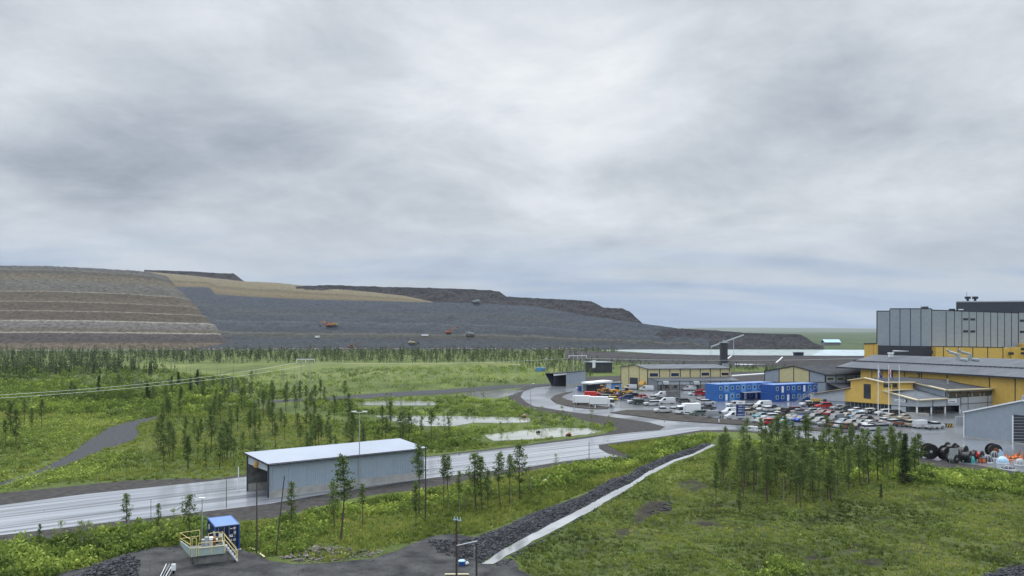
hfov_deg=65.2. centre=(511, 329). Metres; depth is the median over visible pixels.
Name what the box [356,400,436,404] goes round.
pond water
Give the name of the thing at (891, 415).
parked car
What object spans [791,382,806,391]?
site office
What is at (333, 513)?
pine tree
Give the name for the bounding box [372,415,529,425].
pond water
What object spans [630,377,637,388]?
roller door
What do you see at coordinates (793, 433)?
pine tree
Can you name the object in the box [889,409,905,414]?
parked car
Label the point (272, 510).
road verge
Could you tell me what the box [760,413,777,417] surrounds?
parked estate car
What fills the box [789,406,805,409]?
parked car
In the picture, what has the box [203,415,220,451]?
pine tree
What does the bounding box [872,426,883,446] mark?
pine tree
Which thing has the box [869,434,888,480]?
pine tree
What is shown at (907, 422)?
parked car
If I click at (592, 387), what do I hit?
skip container
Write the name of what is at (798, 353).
pump cabin
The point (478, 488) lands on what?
pine tree
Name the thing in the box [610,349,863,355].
lake water
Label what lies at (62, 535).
birch tree
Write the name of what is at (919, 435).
pine tree
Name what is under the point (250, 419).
pine tree
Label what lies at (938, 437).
yard asphalt
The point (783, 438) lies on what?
pine tree
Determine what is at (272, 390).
pine tree
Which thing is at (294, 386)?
pine tree
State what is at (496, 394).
pond water
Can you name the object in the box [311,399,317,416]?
pine tree
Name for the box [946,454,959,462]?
cable drum
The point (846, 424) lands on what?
parked estate car
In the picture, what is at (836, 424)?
parked car
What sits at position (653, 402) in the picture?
parked estate car
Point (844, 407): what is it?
parked car
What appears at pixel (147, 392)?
spruce tree
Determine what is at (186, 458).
pine tree
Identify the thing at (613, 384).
grey hut
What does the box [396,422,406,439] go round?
pine tree
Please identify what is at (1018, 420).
roller door
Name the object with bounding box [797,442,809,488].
pine tree
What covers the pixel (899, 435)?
pine tree
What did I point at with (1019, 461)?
buoy cover
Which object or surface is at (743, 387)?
site office
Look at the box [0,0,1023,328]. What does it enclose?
sky
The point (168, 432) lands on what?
pine tree
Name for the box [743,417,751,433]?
pine tree
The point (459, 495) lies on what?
birch tree
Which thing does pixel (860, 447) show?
pine tree
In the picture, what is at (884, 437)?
pine tree
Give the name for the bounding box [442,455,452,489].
pine tree
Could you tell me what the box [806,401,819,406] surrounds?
parked pickup truck
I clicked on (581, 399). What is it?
box truck
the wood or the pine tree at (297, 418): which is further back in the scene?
the wood
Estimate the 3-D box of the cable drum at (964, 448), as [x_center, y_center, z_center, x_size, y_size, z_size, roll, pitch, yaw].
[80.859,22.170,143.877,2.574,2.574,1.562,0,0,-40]
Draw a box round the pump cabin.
[793,352,803,355]
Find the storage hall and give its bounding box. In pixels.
[581,380,611,390]
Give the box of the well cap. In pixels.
[458,559,468,565]
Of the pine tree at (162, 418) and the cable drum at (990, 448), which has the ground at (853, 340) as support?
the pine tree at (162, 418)
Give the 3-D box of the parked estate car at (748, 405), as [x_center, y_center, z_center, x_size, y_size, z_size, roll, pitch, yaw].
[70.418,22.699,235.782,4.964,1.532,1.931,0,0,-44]
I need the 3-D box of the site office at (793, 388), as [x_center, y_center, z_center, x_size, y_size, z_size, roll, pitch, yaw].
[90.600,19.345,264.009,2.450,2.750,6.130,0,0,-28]
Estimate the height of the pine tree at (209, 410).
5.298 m
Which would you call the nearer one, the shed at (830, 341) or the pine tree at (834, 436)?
the pine tree at (834, 436)
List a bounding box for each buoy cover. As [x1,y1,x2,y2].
[964,456,975,462]
[983,455,993,462]
[990,451,998,458]
[996,456,1008,463]
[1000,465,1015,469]
[1014,458,1023,465]
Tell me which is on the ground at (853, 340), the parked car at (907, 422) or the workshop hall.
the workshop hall
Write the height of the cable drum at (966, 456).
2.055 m
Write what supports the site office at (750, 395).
on the yard asphalt
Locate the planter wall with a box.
[906,412,928,415]
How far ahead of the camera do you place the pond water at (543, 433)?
179.64 m
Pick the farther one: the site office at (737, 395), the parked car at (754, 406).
the site office at (737, 395)
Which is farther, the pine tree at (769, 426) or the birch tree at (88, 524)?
the pine tree at (769, 426)
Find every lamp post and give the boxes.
[198,497,205,538]
[351,411,366,486]
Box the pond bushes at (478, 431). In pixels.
[301,394,613,449]
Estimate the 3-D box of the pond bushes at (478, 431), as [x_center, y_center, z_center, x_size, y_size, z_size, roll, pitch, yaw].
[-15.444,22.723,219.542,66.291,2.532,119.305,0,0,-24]
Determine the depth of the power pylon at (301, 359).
291.27 m
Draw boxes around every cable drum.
[921,443,937,458]
[937,445,952,459]
[944,442,957,447]
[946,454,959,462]
[955,445,968,454]
[959,450,971,462]
[965,450,976,460]
[972,450,983,458]
[985,443,1002,454]
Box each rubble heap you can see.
[73,554,140,575]
[280,543,383,562]
[428,538,477,558]
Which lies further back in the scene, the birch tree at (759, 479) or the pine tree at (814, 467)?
the birch tree at (759, 479)
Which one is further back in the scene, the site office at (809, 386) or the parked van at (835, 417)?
the site office at (809, 386)
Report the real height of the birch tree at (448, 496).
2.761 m
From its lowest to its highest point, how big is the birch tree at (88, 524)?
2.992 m
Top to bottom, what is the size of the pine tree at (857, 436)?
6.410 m
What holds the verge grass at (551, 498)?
on the ground at (853, 340)
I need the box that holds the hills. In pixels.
[678,328,875,331]
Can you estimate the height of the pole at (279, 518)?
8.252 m
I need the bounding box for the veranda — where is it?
[742,391,760,400]
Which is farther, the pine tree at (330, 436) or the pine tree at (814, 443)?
the pine tree at (330, 436)
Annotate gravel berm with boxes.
[206,383,550,404]
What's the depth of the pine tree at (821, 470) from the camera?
112.34 m
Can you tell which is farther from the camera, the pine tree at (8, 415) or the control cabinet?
the pine tree at (8, 415)
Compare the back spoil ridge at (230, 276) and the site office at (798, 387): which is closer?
the site office at (798, 387)
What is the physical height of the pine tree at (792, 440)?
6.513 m
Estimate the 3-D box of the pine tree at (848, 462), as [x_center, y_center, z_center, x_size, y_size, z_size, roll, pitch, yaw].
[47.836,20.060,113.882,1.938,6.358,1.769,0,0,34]
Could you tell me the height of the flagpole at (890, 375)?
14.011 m
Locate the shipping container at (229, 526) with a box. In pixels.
[207,515,241,551]
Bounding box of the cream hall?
[620,364,739,390]
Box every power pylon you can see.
[296,354,314,393]
[569,352,586,370]
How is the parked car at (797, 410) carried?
on the yard asphalt
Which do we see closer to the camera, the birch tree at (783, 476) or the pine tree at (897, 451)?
the birch tree at (783, 476)
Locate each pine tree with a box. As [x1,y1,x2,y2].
[1,419,8,446]
[5,402,15,431]
[10,409,22,443]
[18,369,22,381]
[20,399,27,424]
[28,407,34,422]
[34,399,47,426]
[34,524,43,543]
[70,384,78,398]
[115,374,122,386]
[119,493,133,522]
[149,385,157,398]
[152,421,162,449]
[153,413,166,438]
[154,503,160,525]
[155,433,171,470]
[160,406,165,428]
[163,384,168,397]
[163,420,174,452]
[164,397,172,417]
[164,419,176,457]
[166,429,177,458]
[169,382,174,398]
[176,400,181,420]
[177,386,183,398]
[177,494,201,533]
[180,429,186,447]
[181,437,193,468]
[182,435,191,467]
[183,415,188,437]
[191,416,196,437]
[194,426,201,457]
[199,419,203,433]
[201,377,205,394]
[201,442,211,467]
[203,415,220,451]
[207,406,212,427]
[210,430,230,467]
[211,399,218,425]
[213,393,226,422]
[215,426,228,462]
[219,376,224,392]
[222,389,227,400]
[222,422,232,459]
[225,382,230,398]
[226,405,233,423]
[228,428,232,456]
[229,378,234,391]
[229,438,238,464]
[235,387,248,409]
[235,404,240,429]
[238,431,248,456]
[243,384,247,406]
[244,409,255,427]
[247,428,265,451]
[251,402,258,426]
[251,413,258,427]
[256,413,262,435]
[259,389,267,416]
[266,395,273,420]
[267,382,276,398]
[267,401,276,432]
[270,387,275,400]
[270,422,279,446]
[277,407,282,428]
[280,415,288,434]
[281,384,291,408]
[284,481,298,521]
[291,384,297,407]
[293,394,298,415]
[295,412,300,424]
[296,422,304,436]
[297,385,302,407]
[301,399,310,423]
[302,432,309,446]
[303,385,308,395]
[306,392,312,406]
[307,413,312,432]
[307,434,314,445]
[310,419,319,445]
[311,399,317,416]
[311,413,325,445]
[312,384,317,395]
[318,379,322,399]
[322,386,326,402]
[324,420,329,444]
[324,481,341,528]
[325,409,330,423]
[326,423,334,444]
[329,395,338,416]
[329,453,358,540]
[332,435,338,443]
[340,380,348,393]
[341,393,355,417]
[341,422,350,438]
[346,401,353,420]
[346,419,357,442]
[348,409,358,441]
[357,484,367,525]
[358,426,368,441]
[360,423,367,440]
[372,426,383,439]
[378,405,386,433]
[381,416,390,438]
[385,401,394,428]
[393,411,407,435]
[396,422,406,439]
[400,410,408,437]
[403,412,415,440]
[409,443,427,513]
[409,480,423,525]
[419,415,424,431]
[427,408,438,441]
[438,454,449,499]
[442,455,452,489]
[444,417,451,433]
[454,470,463,493]
[460,452,485,510]
[471,456,490,509]
[483,468,493,502]
[492,451,506,505]
[504,454,516,503]
[511,443,531,498]
[710,461,720,512]
[713,433,730,477]
[715,435,729,480]
[717,445,729,487]
[724,433,733,461]
[733,487,745,515]
[734,443,749,490]
[737,426,747,442]
[737,450,750,497]
[738,440,761,486]
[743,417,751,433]
[748,445,760,489]
[751,453,762,484]
[755,417,765,449]
[756,428,772,451]
[760,454,773,500]
[760,455,772,502]
[761,442,772,479]
[761,443,771,474]
[764,438,775,479]
[766,429,774,448]
[767,424,774,441]
[767,444,782,485]
[768,456,778,495]
[772,413,782,438]
[773,440,780,479]
[775,438,782,469]
[775,447,792,489]
[777,451,786,485]
[778,443,789,469]
[779,415,788,432]
[779,420,789,436]
[780,429,788,449]
[781,450,797,493]
[785,430,792,444]
[787,437,796,472]
[789,428,797,444]
[790,421,796,438]
[790,443,801,485]
[790,461,808,507]
[791,456,802,503]
[795,426,803,443]
[795,459,806,495]
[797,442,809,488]
[798,439,815,478]
[799,414,811,438]
[803,418,816,435]
[804,438,817,473]
[804,448,818,489]
[805,451,820,502]
[807,436,822,463]
[813,456,823,493]
[816,434,828,459]
[819,414,834,441]
[820,430,828,466]
[821,463,839,500]
[823,445,836,460]
[823,456,832,483]
[823,466,832,500]
[825,428,831,446]
[826,448,841,490]
[828,428,843,447]
[830,429,841,448]
[832,448,844,485]
[835,434,849,473]
[839,424,844,435]
[841,445,856,475]
[842,448,854,489]
[847,425,855,443]
[847,429,853,449]
[852,434,863,466]
[852,438,866,485]
[855,429,880,484]
[857,447,866,479]
[859,427,868,445]
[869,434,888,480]
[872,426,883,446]
[872,430,882,452]
[874,439,889,472]
[875,435,891,469]
[885,425,895,460]
[888,429,897,458]
[888,434,898,473]
[892,441,910,478]
[894,444,908,477]
[896,431,902,470]
[908,437,921,470]
[909,444,923,471]
[911,433,927,464]
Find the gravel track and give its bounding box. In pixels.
[0,417,156,485]
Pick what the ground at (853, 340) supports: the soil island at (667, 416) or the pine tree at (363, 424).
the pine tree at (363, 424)
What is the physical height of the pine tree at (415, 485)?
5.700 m
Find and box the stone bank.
[494,495,618,565]
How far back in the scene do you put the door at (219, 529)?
84.25 m
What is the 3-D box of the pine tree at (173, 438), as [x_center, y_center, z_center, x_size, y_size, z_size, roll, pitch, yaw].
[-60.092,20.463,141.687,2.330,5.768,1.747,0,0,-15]
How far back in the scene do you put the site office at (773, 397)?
258.43 m
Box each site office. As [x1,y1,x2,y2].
[705,383,723,392]
[705,392,723,400]
[715,383,728,392]
[724,383,734,391]
[724,392,728,400]
[726,382,740,391]
[728,382,745,391]
[729,392,734,400]
[735,392,740,399]
[737,382,751,391]
[745,382,756,390]
[748,391,753,398]
[753,382,762,390]
[761,384,779,392]
[761,392,779,401]
[768,383,785,392]
[773,383,790,392]
[780,393,785,401]
[782,383,795,392]
[786,393,790,400]
[790,383,801,391]
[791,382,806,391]
[791,392,795,400]
[794,382,811,391]
[796,392,801,400]
[802,382,817,391]
[802,392,806,399]
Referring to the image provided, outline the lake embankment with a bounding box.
[565,350,863,367]
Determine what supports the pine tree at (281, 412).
on the ground at (853, 340)
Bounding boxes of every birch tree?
[57,520,68,539]
[73,522,87,544]
[74,520,81,543]
[83,521,95,537]
[152,432,161,451]
[160,518,168,534]
[170,508,178,521]
[445,490,451,509]
[456,492,462,512]
[497,421,504,438]
[527,472,536,487]
[724,471,732,486]
[754,461,763,489]
[777,471,789,499]
[831,469,840,492]
[862,457,871,481]
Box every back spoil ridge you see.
[144,270,242,280]
[296,285,641,322]
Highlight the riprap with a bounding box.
[469,443,710,562]
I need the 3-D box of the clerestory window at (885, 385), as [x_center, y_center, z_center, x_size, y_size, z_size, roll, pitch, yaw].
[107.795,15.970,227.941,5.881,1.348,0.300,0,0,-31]
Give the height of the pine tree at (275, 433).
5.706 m
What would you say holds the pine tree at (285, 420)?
on the ground at (853, 340)
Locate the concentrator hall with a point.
(1004, 378)
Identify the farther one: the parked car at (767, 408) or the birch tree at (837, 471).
the parked car at (767, 408)
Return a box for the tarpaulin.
[998,449,1004,456]
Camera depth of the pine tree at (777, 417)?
156.60 m
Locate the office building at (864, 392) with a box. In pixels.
[810,372,994,413]
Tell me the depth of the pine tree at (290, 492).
95.75 m
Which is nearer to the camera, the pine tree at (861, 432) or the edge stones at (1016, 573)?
the edge stones at (1016, 573)
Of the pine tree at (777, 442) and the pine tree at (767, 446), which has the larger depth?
the pine tree at (777, 442)
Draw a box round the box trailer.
[666,391,679,396]
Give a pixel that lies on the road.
(71, 511)
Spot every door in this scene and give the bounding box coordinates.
[216,527,226,549]
[227,525,236,548]
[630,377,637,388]
[1013,415,1023,442]
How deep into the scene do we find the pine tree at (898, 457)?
125.88 m
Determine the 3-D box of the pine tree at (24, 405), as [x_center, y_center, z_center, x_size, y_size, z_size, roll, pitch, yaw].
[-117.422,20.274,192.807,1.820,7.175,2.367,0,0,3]
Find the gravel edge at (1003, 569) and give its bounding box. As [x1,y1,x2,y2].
[984,566,1023,575]
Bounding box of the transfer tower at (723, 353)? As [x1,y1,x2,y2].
[719,340,728,366]
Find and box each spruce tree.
[95,375,101,392]
[143,382,151,399]
[188,377,192,391]
[194,369,199,385]
[879,484,882,496]
[896,433,913,483]
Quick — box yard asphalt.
[5,381,1023,534]
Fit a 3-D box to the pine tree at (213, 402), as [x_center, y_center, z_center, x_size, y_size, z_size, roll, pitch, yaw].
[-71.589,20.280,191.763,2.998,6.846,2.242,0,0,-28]
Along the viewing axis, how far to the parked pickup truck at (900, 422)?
192.95 m
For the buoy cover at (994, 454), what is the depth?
145.16 m
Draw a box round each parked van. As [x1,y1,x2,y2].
[624,384,636,388]
[639,385,653,390]
[655,391,665,395]
[659,397,675,403]
[683,385,696,390]
[705,410,725,417]
[721,407,735,413]
[724,411,745,418]
[755,400,771,405]
[828,413,844,420]
[912,419,929,428]
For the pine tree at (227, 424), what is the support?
on the ground at (853, 340)
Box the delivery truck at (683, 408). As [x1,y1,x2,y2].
[675,403,700,413]
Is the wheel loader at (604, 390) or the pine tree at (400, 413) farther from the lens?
the wheel loader at (604, 390)
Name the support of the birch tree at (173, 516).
on the ground at (853, 340)
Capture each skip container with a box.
[577,385,581,390]
[587,385,599,390]
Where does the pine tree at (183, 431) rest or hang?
on the ground at (853, 340)
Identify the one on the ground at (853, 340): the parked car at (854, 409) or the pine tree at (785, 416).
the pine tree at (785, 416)
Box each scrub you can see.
[0,365,295,414]
[228,363,553,397]
[517,354,827,375]
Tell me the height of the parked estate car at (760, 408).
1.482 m
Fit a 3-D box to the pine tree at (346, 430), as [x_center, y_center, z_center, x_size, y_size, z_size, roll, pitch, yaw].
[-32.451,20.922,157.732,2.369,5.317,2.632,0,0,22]
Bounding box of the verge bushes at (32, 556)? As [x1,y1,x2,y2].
[0,431,1023,575]
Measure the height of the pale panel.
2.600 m
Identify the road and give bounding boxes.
[0,427,699,534]
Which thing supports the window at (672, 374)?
in the cream hall
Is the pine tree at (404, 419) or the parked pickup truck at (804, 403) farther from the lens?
the parked pickup truck at (804, 403)
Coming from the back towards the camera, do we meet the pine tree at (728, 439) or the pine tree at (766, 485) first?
the pine tree at (728, 439)
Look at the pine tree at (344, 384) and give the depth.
254.75 m
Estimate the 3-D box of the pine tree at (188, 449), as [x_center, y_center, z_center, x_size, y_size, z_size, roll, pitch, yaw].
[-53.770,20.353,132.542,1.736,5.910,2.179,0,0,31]
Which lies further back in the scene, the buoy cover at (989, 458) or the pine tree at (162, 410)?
the pine tree at (162, 410)
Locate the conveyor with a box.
[711,335,743,354]
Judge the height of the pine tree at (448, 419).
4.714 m
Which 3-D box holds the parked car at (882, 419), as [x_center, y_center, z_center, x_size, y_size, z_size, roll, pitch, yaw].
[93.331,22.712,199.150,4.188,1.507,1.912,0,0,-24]
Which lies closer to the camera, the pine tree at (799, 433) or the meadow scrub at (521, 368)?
the pine tree at (799, 433)
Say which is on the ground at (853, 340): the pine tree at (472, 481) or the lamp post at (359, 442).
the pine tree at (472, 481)
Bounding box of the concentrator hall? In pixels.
[836,349,1023,405]
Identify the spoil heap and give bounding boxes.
[0,266,226,350]
[144,271,429,301]
[176,287,708,349]
[655,328,823,348]
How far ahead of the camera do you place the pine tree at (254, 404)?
189.50 m
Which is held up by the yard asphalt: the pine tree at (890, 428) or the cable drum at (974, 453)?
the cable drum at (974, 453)
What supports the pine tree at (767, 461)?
on the ground at (853, 340)
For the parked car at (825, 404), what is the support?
on the yard asphalt
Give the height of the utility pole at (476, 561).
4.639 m
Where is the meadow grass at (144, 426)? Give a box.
[0,404,552,488]
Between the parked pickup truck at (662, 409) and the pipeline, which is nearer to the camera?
the parked pickup truck at (662, 409)
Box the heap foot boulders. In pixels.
[141,347,586,351]
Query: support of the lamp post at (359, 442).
on the road
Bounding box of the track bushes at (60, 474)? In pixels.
[0,410,154,492]
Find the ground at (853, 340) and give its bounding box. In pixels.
[0,332,1023,575]
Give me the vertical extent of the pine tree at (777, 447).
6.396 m
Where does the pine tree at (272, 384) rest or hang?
on the ground at (853, 340)
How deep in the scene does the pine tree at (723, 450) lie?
116.83 m
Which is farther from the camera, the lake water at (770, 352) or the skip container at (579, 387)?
the lake water at (770, 352)
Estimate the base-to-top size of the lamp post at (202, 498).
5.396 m
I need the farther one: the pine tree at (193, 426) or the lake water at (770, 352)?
the lake water at (770, 352)
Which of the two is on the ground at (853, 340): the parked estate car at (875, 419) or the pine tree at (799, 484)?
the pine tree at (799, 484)
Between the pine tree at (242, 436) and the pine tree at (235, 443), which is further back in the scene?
the pine tree at (242, 436)
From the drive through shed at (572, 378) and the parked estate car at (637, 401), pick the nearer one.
the parked estate car at (637, 401)
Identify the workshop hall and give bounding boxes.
[764,365,860,391]
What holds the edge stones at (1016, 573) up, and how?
on the gravel edge at (1003, 569)
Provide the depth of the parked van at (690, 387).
305.72 m
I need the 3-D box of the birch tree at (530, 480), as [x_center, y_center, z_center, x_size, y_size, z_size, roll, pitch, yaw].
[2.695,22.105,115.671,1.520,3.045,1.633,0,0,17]
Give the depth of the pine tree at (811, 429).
163.53 m
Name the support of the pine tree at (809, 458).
on the ground at (853, 340)
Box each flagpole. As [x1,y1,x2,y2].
[878,365,882,415]
[888,365,892,412]
[899,365,899,413]
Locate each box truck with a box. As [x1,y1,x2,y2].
[573,395,589,404]
[590,396,614,406]
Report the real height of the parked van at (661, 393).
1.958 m
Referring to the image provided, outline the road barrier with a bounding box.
[944,423,952,426]
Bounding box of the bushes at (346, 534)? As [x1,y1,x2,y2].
[0,409,1023,575]
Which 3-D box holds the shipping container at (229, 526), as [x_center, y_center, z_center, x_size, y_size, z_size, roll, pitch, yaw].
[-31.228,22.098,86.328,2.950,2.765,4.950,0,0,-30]
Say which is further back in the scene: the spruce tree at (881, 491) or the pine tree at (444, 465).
the spruce tree at (881, 491)
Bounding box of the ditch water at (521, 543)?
[482,444,713,563]
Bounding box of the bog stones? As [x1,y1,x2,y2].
[641,501,672,516]
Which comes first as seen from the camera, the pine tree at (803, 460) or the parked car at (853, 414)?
the pine tree at (803, 460)
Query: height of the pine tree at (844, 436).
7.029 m
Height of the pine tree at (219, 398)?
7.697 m
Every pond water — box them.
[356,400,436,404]
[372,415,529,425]
[460,390,523,397]
[485,428,599,440]
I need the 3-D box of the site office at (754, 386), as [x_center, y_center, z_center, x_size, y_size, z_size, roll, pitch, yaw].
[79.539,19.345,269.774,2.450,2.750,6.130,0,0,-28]
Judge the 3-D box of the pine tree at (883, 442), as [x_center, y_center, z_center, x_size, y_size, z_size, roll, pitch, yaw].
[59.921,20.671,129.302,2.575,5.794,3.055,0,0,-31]
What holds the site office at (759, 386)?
on the site office
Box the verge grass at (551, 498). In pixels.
[0,433,717,575]
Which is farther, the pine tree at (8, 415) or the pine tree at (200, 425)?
the pine tree at (8, 415)
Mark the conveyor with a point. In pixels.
(729, 340)
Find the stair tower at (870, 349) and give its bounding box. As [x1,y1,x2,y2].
[864,343,877,357]
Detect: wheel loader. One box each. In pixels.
[593,385,606,392]
[610,386,627,393]
[618,387,632,394]
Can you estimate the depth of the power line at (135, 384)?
199.14 m
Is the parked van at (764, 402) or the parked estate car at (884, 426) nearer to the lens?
the parked estate car at (884, 426)
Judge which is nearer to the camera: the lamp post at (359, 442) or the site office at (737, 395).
the lamp post at (359, 442)
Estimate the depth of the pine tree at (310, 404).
213.26 m
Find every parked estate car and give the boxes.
[632,399,647,403]
[643,400,659,404]
[652,396,662,399]
[678,398,690,402]
[689,410,705,415]
[699,399,715,403]
[745,403,753,407]
[756,405,772,410]
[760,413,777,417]
[763,418,774,423]
[780,407,791,413]
[782,413,797,418]
[792,415,804,421]
[805,408,816,413]
[815,409,829,414]
[830,404,845,409]
[830,410,847,414]
[841,422,850,428]
[845,418,857,422]
[851,414,867,418]
[853,419,866,422]
[859,408,872,412]
[860,424,876,429]
[870,416,888,422]
[874,423,893,429]
[885,419,899,425]
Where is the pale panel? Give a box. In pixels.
[949,448,957,462]
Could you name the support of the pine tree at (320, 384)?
on the ground at (853, 340)
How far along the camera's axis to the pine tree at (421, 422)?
170.69 m
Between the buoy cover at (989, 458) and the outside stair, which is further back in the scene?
the outside stair
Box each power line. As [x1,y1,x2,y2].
[6,363,292,394]
[7,365,305,397]
[354,358,566,363]
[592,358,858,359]
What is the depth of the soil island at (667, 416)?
211.05 m
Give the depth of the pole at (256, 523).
83.87 m
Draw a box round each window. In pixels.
[649,372,658,376]
[670,372,679,376]
[701,372,709,375]
[721,372,728,375]
[864,384,870,398]
[883,383,896,387]
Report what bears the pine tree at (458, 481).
on the ground at (853, 340)
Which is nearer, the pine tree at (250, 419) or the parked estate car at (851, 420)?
the pine tree at (250, 419)
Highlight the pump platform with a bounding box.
[180,530,237,564]
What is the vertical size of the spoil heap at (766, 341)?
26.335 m
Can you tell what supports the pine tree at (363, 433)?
on the ground at (853, 340)
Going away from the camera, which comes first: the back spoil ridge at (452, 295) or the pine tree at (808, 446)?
the pine tree at (808, 446)
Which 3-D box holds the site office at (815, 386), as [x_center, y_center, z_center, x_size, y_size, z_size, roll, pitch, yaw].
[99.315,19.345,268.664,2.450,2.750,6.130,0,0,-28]
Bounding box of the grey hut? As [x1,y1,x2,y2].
[609,382,621,389]
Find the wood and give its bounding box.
[0,343,617,375]
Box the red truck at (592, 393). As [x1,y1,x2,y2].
[584,391,601,395]
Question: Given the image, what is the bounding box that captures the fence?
[323,473,409,491]
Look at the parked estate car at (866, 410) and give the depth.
221.71 m
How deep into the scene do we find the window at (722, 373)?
312.65 m
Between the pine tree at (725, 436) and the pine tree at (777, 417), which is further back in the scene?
the pine tree at (777, 417)
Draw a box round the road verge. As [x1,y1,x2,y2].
[0,371,1023,543]
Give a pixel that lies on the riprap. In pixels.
(638, 472)
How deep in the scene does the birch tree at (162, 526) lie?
89.29 m
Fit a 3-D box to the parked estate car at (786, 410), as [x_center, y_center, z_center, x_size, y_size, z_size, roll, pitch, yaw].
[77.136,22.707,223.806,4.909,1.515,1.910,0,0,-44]
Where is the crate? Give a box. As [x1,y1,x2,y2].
[978,457,986,462]
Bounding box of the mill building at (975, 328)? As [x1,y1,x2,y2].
[876,296,1023,358]
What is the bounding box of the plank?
[445,573,468,574]
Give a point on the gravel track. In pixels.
(112, 436)
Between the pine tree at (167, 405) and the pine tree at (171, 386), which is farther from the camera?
the pine tree at (171, 386)
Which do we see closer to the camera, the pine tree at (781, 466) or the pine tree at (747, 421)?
the pine tree at (781, 466)
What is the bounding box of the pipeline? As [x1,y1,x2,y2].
[732,373,763,376]
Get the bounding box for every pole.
[256,482,257,552]
[275,476,284,555]
[425,447,425,517]
[453,516,460,575]
[476,543,477,575]
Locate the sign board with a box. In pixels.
[736,401,744,419]
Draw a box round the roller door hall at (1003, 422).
[962,395,1023,443]
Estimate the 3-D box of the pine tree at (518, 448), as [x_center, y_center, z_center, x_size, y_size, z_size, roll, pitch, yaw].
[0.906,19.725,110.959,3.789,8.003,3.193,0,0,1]
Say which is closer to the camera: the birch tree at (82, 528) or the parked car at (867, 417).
the birch tree at (82, 528)
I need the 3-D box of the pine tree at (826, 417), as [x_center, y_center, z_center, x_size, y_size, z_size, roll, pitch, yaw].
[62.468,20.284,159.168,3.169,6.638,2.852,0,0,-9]
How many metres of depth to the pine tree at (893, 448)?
127.23 m
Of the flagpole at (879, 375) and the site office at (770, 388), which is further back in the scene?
the site office at (770, 388)
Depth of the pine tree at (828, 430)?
152.97 m
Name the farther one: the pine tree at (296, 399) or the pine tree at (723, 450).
the pine tree at (296, 399)
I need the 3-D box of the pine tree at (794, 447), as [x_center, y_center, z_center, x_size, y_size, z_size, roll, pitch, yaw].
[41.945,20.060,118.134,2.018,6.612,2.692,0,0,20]
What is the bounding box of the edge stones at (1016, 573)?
[982,564,1023,575]
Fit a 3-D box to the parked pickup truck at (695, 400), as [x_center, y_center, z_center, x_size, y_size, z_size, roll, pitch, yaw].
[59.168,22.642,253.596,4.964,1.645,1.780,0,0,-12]
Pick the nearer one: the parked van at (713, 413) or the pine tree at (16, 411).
the pine tree at (16, 411)
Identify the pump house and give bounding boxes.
[584,360,613,372]
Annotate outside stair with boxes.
[797,389,813,401]
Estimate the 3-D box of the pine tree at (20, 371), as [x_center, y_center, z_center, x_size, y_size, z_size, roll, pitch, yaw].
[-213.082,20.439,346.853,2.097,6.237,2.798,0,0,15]
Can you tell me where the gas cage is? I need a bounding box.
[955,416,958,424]
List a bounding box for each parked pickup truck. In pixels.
[653,406,673,412]
[690,398,701,402]
[799,400,812,406]
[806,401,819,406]
[894,419,906,426]
[923,421,944,428]
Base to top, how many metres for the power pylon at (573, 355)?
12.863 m
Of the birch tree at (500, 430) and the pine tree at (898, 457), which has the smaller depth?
the pine tree at (898, 457)
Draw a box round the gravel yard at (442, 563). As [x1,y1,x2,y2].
[54,533,529,575]
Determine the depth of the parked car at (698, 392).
282.18 m
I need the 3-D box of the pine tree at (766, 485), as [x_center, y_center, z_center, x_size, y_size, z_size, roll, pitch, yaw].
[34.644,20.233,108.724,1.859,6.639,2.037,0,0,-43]
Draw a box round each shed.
[238,438,426,497]
[545,370,585,385]
[821,339,840,344]
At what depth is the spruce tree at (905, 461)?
120.00 m
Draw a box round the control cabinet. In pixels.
[171,564,175,573]
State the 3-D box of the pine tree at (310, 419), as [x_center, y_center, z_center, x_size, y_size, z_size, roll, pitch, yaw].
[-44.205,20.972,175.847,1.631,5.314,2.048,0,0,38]
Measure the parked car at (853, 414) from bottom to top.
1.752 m
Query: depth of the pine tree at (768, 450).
121.11 m
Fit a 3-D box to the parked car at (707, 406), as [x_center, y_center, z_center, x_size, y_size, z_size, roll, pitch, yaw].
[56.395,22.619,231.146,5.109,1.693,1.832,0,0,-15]
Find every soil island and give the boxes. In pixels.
[551,392,608,408]
[610,410,794,428]
[794,426,848,432]
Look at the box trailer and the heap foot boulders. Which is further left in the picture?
the heap foot boulders
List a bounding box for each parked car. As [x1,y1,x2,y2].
[618,394,633,399]
[694,390,704,395]
[701,404,716,409]
[725,401,735,406]
[745,408,756,414]
[750,404,761,408]
[752,412,766,417]
[752,417,764,422]
[762,406,775,411]
[786,414,797,419]
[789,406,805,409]
[790,408,808,413]
[809,412,821,417]
[811,416,824,423]
[814,402,832,407]
[817,419,831,425]
[823,410,834,415]
[833,421,842,427]
[836,405,852,409]
[836,418,846,421]
[848,407,862,411]
[848,411,863,417]
[853,423,861,428]
[858,415,873,419]
[861,420,874,423]
[868,408,879,413]
[874,409,890,414]
[878,417,890,422]
[882,413,898,418]
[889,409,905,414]
[896,413,911,418]
[904,419,913,426]
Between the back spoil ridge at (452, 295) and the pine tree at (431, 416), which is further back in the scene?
the back spoil ridge at (452, 295)
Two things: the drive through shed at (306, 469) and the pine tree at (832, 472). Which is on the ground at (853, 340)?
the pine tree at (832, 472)

